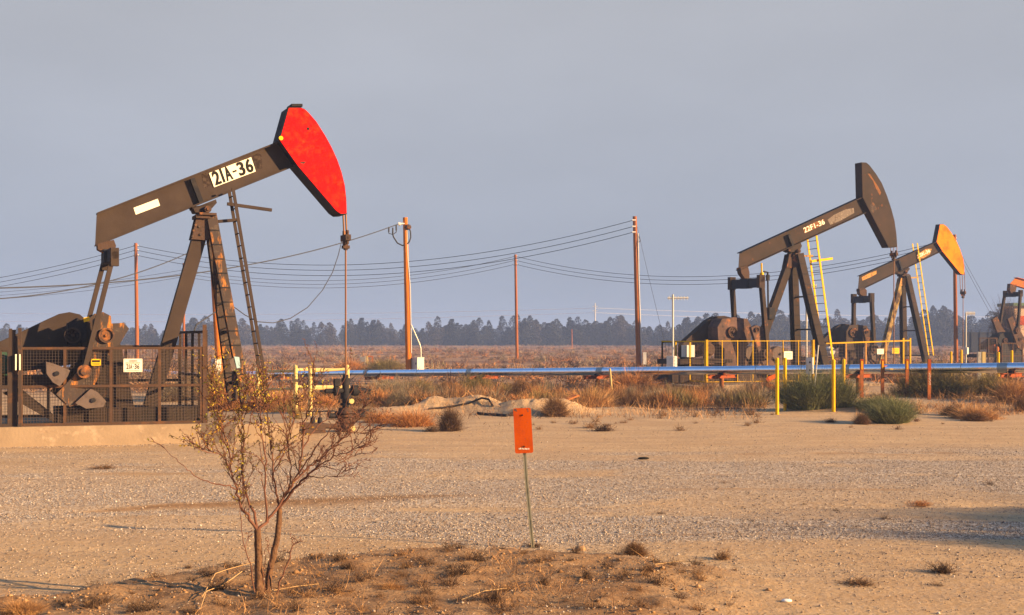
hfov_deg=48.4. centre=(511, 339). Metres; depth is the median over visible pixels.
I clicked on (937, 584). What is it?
dead weeds
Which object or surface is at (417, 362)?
cabinet
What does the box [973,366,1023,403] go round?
desert shrub
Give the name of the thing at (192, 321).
tree
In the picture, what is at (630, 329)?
tree
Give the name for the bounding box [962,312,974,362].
antenna mast
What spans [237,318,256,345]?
tree
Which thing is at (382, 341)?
tree
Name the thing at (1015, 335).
pumpjack
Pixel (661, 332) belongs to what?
tree
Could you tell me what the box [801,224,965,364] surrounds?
pumpjack
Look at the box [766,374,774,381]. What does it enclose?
warning flag
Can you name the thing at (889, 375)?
desert shrub
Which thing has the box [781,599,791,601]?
litter scrap
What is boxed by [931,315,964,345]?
tree
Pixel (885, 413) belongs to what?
desert shrub
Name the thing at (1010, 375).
pipe support
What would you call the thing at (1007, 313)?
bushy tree
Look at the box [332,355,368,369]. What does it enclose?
desert shrub
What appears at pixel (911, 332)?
tree
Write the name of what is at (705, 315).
tree
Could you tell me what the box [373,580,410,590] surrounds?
desert shrub
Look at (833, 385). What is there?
bollard
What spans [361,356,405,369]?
desert shrub
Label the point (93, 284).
power line
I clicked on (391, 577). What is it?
dead stalks
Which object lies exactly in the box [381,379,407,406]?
desert shrub
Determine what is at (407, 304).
power pole
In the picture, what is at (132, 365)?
warning sign
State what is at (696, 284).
power line
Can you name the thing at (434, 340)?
tree
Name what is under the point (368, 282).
power line
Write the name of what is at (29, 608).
desert shrub
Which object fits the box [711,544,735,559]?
desert shrub
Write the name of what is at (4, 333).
tree
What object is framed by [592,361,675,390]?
desert shrub
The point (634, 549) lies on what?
desert shrub
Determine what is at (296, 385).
guard rail
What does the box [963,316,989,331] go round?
tree
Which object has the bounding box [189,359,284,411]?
desert shrub
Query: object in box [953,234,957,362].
power pole
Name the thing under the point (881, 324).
tree
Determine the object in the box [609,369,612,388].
stake
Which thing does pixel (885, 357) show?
wire fence
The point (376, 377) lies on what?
pipe support
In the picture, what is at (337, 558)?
dead weeds
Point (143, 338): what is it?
tree
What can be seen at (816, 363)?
vent pipe
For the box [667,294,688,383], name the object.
antenna mast
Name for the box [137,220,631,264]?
power line
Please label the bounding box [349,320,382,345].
tree
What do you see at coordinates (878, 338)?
tree
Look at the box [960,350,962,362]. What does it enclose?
bollard
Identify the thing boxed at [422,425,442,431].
desert shrub
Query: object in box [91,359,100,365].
warning sign
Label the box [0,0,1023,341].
sky
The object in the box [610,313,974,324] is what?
power line
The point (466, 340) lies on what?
tree
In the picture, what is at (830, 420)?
desert shrub
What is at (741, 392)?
desert shrub
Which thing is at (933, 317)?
tree
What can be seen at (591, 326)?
tree
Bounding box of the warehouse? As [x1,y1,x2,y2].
[997,303,1023,354]
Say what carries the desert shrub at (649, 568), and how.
on the ground at (788, 428)
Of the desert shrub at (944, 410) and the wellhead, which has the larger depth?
the desert shrub at (944, 410)
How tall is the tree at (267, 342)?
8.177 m
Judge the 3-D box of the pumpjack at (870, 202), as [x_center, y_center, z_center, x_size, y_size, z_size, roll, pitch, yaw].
[12.075,-3.079,50.317,12.864,10.011,2.380,0,0,-26]
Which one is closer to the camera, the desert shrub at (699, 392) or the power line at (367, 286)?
the desert shrub at (699, 392)
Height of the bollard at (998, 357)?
1.712 m
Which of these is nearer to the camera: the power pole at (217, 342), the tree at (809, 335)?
the power pole at (217, 342)
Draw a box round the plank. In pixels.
[565,394,578,399]
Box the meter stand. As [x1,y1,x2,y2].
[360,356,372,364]
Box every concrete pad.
[0,412,299,446]
[650,379,896,390]
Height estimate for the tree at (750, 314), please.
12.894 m
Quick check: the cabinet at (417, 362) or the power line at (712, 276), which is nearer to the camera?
the cabinet at (417, 362)
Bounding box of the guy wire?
[637,228,667,354]
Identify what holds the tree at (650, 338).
on the ground at (788, 428)
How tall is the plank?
0.230 m
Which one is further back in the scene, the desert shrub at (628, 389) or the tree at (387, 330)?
the tree at (387, 330)
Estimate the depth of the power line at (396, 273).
90.99 m
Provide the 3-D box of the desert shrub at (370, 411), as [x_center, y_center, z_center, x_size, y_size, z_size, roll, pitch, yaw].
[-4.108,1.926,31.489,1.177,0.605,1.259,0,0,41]
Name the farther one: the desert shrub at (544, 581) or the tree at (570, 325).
the tree at (570, 325)
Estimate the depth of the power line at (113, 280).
118.65 m
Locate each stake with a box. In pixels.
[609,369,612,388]
[860,359,863,396]
[881,359,883,394]
[905,359,908,396]
[927,359,930,399]
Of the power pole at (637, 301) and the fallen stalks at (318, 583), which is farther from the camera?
the power pole at (637, 301)
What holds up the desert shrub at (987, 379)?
on the ground at (788, 428)
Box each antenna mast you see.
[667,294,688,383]
[805,284,816,356]
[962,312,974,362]
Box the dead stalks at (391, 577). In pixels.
[4,537,803,614]
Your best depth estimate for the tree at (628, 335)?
411.06 m
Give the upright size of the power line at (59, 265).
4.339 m
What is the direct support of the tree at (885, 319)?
on the ground at (788, 428)
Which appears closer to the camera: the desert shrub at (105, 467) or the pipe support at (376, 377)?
the desert shrub at (105, 467)
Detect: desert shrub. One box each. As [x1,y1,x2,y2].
[0,593,56,614]
[89,462,119,469]
[172,360,255,399]
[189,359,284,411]
[252,382,307,411]
[267,398,310,418]
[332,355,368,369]
[337,560,358,569]
[350,372,453,396]
[354,403,383,419]
[359,407,401,423]
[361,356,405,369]
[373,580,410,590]
[379,402,439,427]
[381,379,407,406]
[393,370,443,393]
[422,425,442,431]
[430,393,468,431]
[433,376,470,393]
[456,367,501,391]
[487,587,505,601]
[502,367,537,395]
[522,541,545,547]
[536,390,578,416]
[536,575,551,584]
[559,382,626,407]
[581,566,594,579]
[590,423,614,431]
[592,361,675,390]
[613,382,641,397]
[614,539,651,556]
[639,563,655,572]
[641,384,683,402]
[685,384,717,404]
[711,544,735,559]
[731,378,750,405]
[756,353,864,409]
[810,355,868,407]
[822,417,837,422]
[836,574,885,586]
[843,389,925,409]
[851,410,872,424]
[855,390,928,423]
[870,373,909,377]
[876,362,946,397]
[898,362,984,397]
[904,499,936,506]
[911,359,969,373]
[923,561,959,574]
[933,399,961,415]
[938,400,1019,419]
[955,410,994,421]
[963,373,1023,395]
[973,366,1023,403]
[1009,394,1023,410]
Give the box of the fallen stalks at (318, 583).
[200,560,703,608]
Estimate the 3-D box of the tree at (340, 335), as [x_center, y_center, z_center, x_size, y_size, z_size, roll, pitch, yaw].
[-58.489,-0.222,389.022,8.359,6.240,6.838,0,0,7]
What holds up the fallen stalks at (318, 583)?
on the ground at (788, 428)
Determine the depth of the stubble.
9.48 m
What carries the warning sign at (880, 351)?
attached to the wire fence at (885, 357)
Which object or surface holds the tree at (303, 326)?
on the ground at (788, 428)
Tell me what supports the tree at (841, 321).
on the ground at (788, 428)
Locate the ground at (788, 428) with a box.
[0,342,1023,614]
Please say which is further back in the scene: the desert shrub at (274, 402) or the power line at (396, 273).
the power line at (396, 273)
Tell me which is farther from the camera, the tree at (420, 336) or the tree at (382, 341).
the tree at (382, 341)
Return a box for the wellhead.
[320,375,370,431]
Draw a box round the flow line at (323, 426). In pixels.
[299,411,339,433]
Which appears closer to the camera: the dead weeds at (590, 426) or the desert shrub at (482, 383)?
the dead weeds at (590, 426)
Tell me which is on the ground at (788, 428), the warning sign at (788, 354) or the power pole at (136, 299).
the power pole at (136, 299)
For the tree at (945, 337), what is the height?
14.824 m
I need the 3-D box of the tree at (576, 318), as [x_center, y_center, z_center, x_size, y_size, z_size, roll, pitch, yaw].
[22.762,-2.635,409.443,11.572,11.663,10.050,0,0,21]
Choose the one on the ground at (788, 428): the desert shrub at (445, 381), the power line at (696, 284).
the desert shrub at (445, 381)
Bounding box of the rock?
[575,545,585,550]
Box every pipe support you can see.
[364,376,393,380]
[584,374,609,386]
[706,374,735,389]
[845,373,869,393]
[998,372,1022,385]
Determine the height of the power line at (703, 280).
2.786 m
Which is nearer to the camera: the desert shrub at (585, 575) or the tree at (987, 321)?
the desert shrub at (585, 575)
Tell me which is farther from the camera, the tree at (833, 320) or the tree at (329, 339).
the tree at (833, 320)
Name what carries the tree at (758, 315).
on the ground at (788, 428)
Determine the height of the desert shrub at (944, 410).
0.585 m
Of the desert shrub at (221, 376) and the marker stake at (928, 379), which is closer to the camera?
the marker stake at (928, 379)
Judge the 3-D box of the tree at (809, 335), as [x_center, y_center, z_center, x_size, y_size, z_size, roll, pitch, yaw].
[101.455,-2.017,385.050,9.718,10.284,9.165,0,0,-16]
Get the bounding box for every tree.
[0,323,9,340]
[16,324,24,333]
[120,322,134,344]
[120,327,142,344]
[131,327,154,344]
[142,324,160,344]
[147,338,402,594]
[177,317,199,344]
[185,316,214,345]
[202,321,213,345]
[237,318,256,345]
[238,326,248,344]
[249,324,265,345]
[257,325,275,345]
[266,322,286,345]
[278,318,302,345]
[280,324,300,344]
[289,320,305,345]
[298,325,319,345]
[311,322,324,344]
[315,322,344,345]
[336,330,349,345]
[340,319,359,345]
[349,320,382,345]
[352,318,368,345]
[376,320,390,345]
[383,328,398,344]
[384,322,403,345]
[388,324,412,345]
[411,328,417,345]
[413,328,427,345]
[419,321,444,345]
[425,316,447,345]
[438,319,461,345]
[450,326,464,345]
[456,324,477,345]
[466,318,485,345]
[477,320,501,345]
[493,325,512,345]
[496,315,520,345]
[498,315,534,344]
[518,315,540,345]
[530,319,545,344]
[531,322,546,344]
[538,323,552,345]
[542,319,573,345]
[550,320,581,345]
[567,317,583,344]
[573,319,597,345]
[579,321,601,343]
[586,322,601,344]
[596,317,630,344]
[597,321,608,344]
[606,315,633,345]
[618,315,644,344]
[627,320,646,344]
[635,329,650,345]
[641,326,664,345]
[649,324,675,345]
[660,318,696,345]
[664,321,680,345]
[685,316,700,332]
[701,313,718,321]
[744,311,772,345]
[756,313,770,337]
[761,309,800,345]
[778,315,804,344]
[800,321,812,345]
[820,318,833,335]
[826,318,850,325]
[832,309,857,326]
[856,317,880,342]
[866,316,895,345]
[875,315,896,345]
[883,318,899,345]
[894,316,914,345]
[907,309,942,345]
[907,317,930,345]
[925,305,941,345]
[928,305,959,345]
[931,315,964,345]
[933,309,962,321]
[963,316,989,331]
[973,318,986,330]
[977,311,994,331]
[980,295,1023,333]
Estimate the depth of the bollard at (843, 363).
38.45 m
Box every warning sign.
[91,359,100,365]
[124,359,141,371]
[784,351,792,358]
[877,349,883,353]
[892,348,898,353]
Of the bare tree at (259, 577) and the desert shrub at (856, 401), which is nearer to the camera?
the bare tree at (259, 577)
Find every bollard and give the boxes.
[775,358,778,414]
[783,358,786,410]
[832,359,834,411]
[842,359,844,379]
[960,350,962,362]
[997,352,999,376]
[1010,350,1012,362]
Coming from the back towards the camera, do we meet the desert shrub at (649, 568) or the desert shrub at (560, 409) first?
the desert shrub at (560, 409)
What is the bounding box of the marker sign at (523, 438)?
[513,406,534,547]
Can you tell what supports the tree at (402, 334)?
on the ground at (788, 428)
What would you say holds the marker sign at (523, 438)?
on the ground at (788, 428)
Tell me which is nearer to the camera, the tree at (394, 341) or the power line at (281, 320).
the power line at (281, 320)
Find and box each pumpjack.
[0,104,350,422]
[653,162,897,382]
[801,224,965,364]
[967,277,1023,362]
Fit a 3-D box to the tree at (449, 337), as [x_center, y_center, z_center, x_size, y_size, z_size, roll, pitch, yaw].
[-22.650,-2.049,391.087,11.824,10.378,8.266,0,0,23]
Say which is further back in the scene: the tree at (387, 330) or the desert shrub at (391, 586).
the tree at (387, 330)
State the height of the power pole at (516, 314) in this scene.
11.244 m
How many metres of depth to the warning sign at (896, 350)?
72.41 m
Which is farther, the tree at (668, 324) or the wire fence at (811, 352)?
the tree at (668, 324)
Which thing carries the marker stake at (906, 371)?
on the ground at (788, 428)
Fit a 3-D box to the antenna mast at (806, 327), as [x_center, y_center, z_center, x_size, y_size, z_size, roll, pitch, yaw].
[15.229,-0.276,58.000,0.573,5.097,0.100,0,0,0]
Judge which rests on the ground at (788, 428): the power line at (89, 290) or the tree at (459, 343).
the tree at (459, 343)
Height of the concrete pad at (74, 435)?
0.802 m
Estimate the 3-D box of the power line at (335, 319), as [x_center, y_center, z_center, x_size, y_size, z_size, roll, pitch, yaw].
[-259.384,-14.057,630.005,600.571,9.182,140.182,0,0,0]
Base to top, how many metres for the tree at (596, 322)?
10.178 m
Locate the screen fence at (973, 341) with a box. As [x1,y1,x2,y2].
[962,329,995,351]
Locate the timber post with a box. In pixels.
[977,352,985,378]
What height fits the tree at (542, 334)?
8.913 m
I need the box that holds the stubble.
[0,534,761,614]
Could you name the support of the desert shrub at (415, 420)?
on the ground at (788, 428)
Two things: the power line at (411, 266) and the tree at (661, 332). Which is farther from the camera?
the tree at (661, 332)
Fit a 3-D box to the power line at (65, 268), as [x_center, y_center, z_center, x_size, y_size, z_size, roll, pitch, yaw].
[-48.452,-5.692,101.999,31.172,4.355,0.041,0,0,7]
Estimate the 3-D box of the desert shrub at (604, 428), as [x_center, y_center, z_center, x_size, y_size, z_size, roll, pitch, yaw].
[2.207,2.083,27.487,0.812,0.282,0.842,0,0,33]
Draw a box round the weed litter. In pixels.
[237,409,739,428]
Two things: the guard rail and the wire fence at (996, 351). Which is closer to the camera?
the guard rail
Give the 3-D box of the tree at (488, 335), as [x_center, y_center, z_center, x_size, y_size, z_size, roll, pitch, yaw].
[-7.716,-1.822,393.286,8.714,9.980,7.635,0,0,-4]
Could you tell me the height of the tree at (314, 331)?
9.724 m
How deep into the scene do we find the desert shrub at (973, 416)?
30.78 m
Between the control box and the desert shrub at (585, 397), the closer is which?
the desert shrub at (585, 397)
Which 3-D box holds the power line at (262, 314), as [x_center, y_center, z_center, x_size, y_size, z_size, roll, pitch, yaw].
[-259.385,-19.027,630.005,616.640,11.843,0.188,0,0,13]
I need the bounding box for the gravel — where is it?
[0,425,1023,614]
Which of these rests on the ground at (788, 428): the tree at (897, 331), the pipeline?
the tree at (897, 331)
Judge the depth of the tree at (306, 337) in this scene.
404.12 m
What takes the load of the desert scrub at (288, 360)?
on the ground at (788, 428)
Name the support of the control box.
on the ground at (788, 428)
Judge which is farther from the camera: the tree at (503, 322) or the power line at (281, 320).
the tree at (503, 322)
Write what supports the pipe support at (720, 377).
on the ground at (788, 428)
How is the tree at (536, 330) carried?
on the ground at (788, 428)
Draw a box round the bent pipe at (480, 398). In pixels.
[428,397,493,409]
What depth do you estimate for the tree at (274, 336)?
393.91 m
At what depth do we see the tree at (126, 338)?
406.23 m
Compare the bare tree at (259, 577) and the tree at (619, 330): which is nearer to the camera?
the bare tree at (259, 577)
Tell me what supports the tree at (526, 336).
on the ground at (788, 428)
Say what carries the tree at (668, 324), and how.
on the ground at (788, 428)
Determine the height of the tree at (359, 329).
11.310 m
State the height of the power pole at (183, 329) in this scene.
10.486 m
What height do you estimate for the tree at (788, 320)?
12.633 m
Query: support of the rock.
on the ground at (788, 428)
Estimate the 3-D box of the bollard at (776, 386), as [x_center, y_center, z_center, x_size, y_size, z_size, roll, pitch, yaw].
[7.739,1.514,33.252,0.103,1.962,0.103,0,0,0]
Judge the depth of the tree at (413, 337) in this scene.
413.05 m
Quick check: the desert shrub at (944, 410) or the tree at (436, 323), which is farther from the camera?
the tree at (436, 323)
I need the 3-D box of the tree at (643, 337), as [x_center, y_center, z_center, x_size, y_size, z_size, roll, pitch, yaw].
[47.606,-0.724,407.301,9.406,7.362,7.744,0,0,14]
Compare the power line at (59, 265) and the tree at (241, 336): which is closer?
the power line at (59, 265)
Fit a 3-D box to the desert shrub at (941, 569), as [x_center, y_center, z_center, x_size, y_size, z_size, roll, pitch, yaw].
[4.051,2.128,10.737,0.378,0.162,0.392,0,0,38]
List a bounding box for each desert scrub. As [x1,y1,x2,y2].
[23,343,1023,389]
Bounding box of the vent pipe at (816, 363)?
[813,345,818,392]
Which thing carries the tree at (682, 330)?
on the ground at (788, 428)
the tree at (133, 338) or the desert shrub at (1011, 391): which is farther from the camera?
the tree at (133, 338)
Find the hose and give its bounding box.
[477,412,507,416]
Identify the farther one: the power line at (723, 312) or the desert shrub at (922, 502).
the power line at (723, 312)
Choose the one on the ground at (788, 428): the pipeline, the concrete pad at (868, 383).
the concrete pad at (868, 383)
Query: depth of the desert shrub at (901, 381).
38.01 m
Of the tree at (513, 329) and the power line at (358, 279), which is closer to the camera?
the power line at (358, 279)
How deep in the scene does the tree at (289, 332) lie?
432.48 m
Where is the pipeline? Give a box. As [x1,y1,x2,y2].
[67,362,1023,376]
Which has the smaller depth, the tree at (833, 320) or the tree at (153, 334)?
the tree at (153, 334)
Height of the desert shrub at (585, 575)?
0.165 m
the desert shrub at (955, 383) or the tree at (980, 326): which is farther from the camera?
the tree at (980, 326)
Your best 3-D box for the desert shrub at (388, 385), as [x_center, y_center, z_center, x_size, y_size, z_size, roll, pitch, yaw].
[-4.106,1.596,40.708,4.316,1.234,3.681,0,0,19]
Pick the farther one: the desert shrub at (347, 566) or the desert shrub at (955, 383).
the desert shrub at (955, 383)
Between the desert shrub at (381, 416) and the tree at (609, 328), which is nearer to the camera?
the desert shrub at (381, 416)
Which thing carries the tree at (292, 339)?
on the ground at (788, 428)
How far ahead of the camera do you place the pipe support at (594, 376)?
48.08 m
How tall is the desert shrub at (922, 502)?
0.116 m
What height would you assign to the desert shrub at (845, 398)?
1.594 m
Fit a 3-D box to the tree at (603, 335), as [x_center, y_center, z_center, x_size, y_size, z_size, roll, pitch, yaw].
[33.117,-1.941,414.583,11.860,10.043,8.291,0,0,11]
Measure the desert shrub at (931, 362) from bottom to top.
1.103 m
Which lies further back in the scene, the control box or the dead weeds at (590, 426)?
the control box
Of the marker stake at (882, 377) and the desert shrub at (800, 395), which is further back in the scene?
the marker stake at (882, 377)
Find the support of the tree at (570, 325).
on the ground at (788, 428)
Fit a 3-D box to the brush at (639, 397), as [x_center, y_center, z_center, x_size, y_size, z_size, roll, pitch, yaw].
[1.388,1.820,41.474,18.003,1.193,11.390,0,0,0]
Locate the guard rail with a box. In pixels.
[256,365,349,415]
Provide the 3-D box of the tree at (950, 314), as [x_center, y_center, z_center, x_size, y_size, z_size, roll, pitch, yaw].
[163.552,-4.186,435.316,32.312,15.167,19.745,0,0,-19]
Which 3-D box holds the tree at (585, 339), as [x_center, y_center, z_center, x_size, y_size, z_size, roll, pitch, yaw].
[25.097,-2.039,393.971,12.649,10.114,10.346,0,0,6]
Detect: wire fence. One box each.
[0,325,207,426]
[661,340,814,382]
[825,338,910,363]
[979,338,1023,362]
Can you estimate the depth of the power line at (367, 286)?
117.98 m
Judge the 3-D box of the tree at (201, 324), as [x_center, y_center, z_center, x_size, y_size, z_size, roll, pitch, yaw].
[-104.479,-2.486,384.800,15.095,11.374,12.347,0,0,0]
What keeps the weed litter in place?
on the ground at (788, 428)
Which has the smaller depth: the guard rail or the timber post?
the guard rail
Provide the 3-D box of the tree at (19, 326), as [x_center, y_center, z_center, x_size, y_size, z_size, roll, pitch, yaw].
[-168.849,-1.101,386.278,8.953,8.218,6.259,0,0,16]
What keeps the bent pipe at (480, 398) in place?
on the ground at (788, 428)
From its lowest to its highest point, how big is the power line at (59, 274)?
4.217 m
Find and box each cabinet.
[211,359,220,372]
[411,357,424,369]
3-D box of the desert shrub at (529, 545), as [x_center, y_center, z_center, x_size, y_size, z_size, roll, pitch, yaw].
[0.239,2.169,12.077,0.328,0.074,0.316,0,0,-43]
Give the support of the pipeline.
on the pipe support at (594, 376)
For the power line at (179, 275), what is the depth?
52.23 m
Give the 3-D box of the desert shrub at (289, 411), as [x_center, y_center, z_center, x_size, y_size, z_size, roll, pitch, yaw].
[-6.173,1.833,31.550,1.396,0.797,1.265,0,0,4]
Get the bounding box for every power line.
[0,224,397,288]
[0,243,206,298]
[0,246,132,277]
[0,256,131,286]
[0,274,176,295]
[2,250,133,281]
[5,308,586,314]
[6,270,180,291]
[11,312,594,321]
[19,277,179,297]
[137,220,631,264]
[137,227,630,270]
[137,232,631,275]
[193,241,341,330]
[195,265,510,287]
[196,261,510,284]
[206,257,510,280]
[516,245,924,276]
[516,252,909,280]
[516,260,891,284]
[601,308,869,315]
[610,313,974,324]
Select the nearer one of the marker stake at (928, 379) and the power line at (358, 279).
the marker stake at (928, 379)
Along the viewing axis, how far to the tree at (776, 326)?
385.90 m
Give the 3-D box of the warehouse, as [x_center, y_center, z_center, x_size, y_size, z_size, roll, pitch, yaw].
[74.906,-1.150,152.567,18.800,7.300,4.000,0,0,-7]
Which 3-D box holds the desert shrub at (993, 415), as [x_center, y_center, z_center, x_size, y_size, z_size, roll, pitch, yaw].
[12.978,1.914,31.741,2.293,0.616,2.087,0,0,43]
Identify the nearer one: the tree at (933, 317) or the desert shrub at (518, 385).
the desert shrub at (518, 385)
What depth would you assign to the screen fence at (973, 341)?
190.18 m
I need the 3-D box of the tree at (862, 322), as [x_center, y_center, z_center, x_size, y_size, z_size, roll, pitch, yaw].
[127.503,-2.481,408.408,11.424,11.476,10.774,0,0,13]
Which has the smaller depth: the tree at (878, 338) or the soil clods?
the soil clods
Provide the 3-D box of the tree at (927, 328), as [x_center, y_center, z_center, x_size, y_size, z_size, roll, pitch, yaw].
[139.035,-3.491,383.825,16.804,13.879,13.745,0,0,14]
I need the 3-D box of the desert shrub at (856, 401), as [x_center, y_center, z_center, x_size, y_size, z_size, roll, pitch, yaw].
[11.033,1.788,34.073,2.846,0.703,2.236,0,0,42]
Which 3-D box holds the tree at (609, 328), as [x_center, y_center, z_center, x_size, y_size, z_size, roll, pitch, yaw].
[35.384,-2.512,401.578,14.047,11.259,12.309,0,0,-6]
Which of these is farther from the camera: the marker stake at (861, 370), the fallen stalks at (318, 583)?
the marker stake at (861, 370)
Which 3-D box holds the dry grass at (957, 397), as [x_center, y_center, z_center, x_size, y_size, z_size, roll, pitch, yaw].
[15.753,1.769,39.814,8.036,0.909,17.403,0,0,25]
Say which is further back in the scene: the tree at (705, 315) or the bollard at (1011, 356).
the tree at (705, 315)
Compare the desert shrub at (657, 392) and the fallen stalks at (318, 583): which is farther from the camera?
the desert shrub at (657, 392)
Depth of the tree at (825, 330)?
386.71 m
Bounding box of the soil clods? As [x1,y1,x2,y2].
[7,548,802,614]
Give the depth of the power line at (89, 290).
118.51 m
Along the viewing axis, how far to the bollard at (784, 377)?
34.84 m
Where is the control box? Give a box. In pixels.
[806,357,813,382]
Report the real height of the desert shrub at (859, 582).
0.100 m
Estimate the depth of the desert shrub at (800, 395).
34.43 m
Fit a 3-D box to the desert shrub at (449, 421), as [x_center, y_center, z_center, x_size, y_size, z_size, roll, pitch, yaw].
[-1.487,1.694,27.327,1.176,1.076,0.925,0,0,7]
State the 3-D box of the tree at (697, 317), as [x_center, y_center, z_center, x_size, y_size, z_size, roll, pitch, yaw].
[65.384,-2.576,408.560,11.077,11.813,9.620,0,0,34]
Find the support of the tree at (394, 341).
on the ground at (788, 428)
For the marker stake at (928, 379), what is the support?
on the ground at (788, 428)
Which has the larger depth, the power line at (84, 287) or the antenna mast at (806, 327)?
the power line at (84, 287)
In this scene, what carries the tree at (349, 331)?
on the ground at (788, 428)
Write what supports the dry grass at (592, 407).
on the ground at (788, 428)
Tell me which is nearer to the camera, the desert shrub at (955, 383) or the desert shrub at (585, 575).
the desert shrub at (585, 575)
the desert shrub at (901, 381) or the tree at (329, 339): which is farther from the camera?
the tree at (329, 339)
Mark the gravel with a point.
(791, 528)
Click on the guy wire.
(651, 288)
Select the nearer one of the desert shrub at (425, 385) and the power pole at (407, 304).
the desert shrub at (425, 385)
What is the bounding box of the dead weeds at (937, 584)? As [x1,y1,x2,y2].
[564,479,993,586]
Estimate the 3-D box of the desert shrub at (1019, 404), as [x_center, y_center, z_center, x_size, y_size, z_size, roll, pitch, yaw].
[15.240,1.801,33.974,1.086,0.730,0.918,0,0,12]
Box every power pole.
[133,243,138,358]
[181,263,184,360]
[211,280,222,373]
[388,217,421,369]
[513,254,518,359]
[632,216,645,366]
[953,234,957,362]
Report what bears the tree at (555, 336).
on the ground at (788, 428)
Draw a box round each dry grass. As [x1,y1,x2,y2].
[244,378,767,419]
[848,377,1023,414]
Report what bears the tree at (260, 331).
on the ground at (788, 428)
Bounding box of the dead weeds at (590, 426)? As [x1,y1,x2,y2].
[328,393,1023,430]
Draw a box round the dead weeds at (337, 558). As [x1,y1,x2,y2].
[1,532,737,614]
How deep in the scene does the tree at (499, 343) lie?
411.21 m
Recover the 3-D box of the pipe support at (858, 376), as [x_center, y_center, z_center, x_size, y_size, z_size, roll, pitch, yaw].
[12.238,1.782,40.304,0.230,1.278,1.900,0,0,42]
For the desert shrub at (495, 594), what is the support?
on the ground at (788, 428)
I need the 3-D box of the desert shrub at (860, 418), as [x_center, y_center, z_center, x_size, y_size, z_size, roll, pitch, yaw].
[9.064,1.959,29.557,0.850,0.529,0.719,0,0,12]
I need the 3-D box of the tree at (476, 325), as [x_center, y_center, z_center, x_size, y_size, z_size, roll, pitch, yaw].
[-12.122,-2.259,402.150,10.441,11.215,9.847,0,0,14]
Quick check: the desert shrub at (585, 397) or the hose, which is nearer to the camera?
the hose
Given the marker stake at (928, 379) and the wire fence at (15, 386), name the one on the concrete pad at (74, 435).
the wire fence at (15, 386)
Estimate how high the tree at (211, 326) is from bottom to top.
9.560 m
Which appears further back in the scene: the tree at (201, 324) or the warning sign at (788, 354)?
the tree at (201, 324)
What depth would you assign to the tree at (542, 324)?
443.37 m

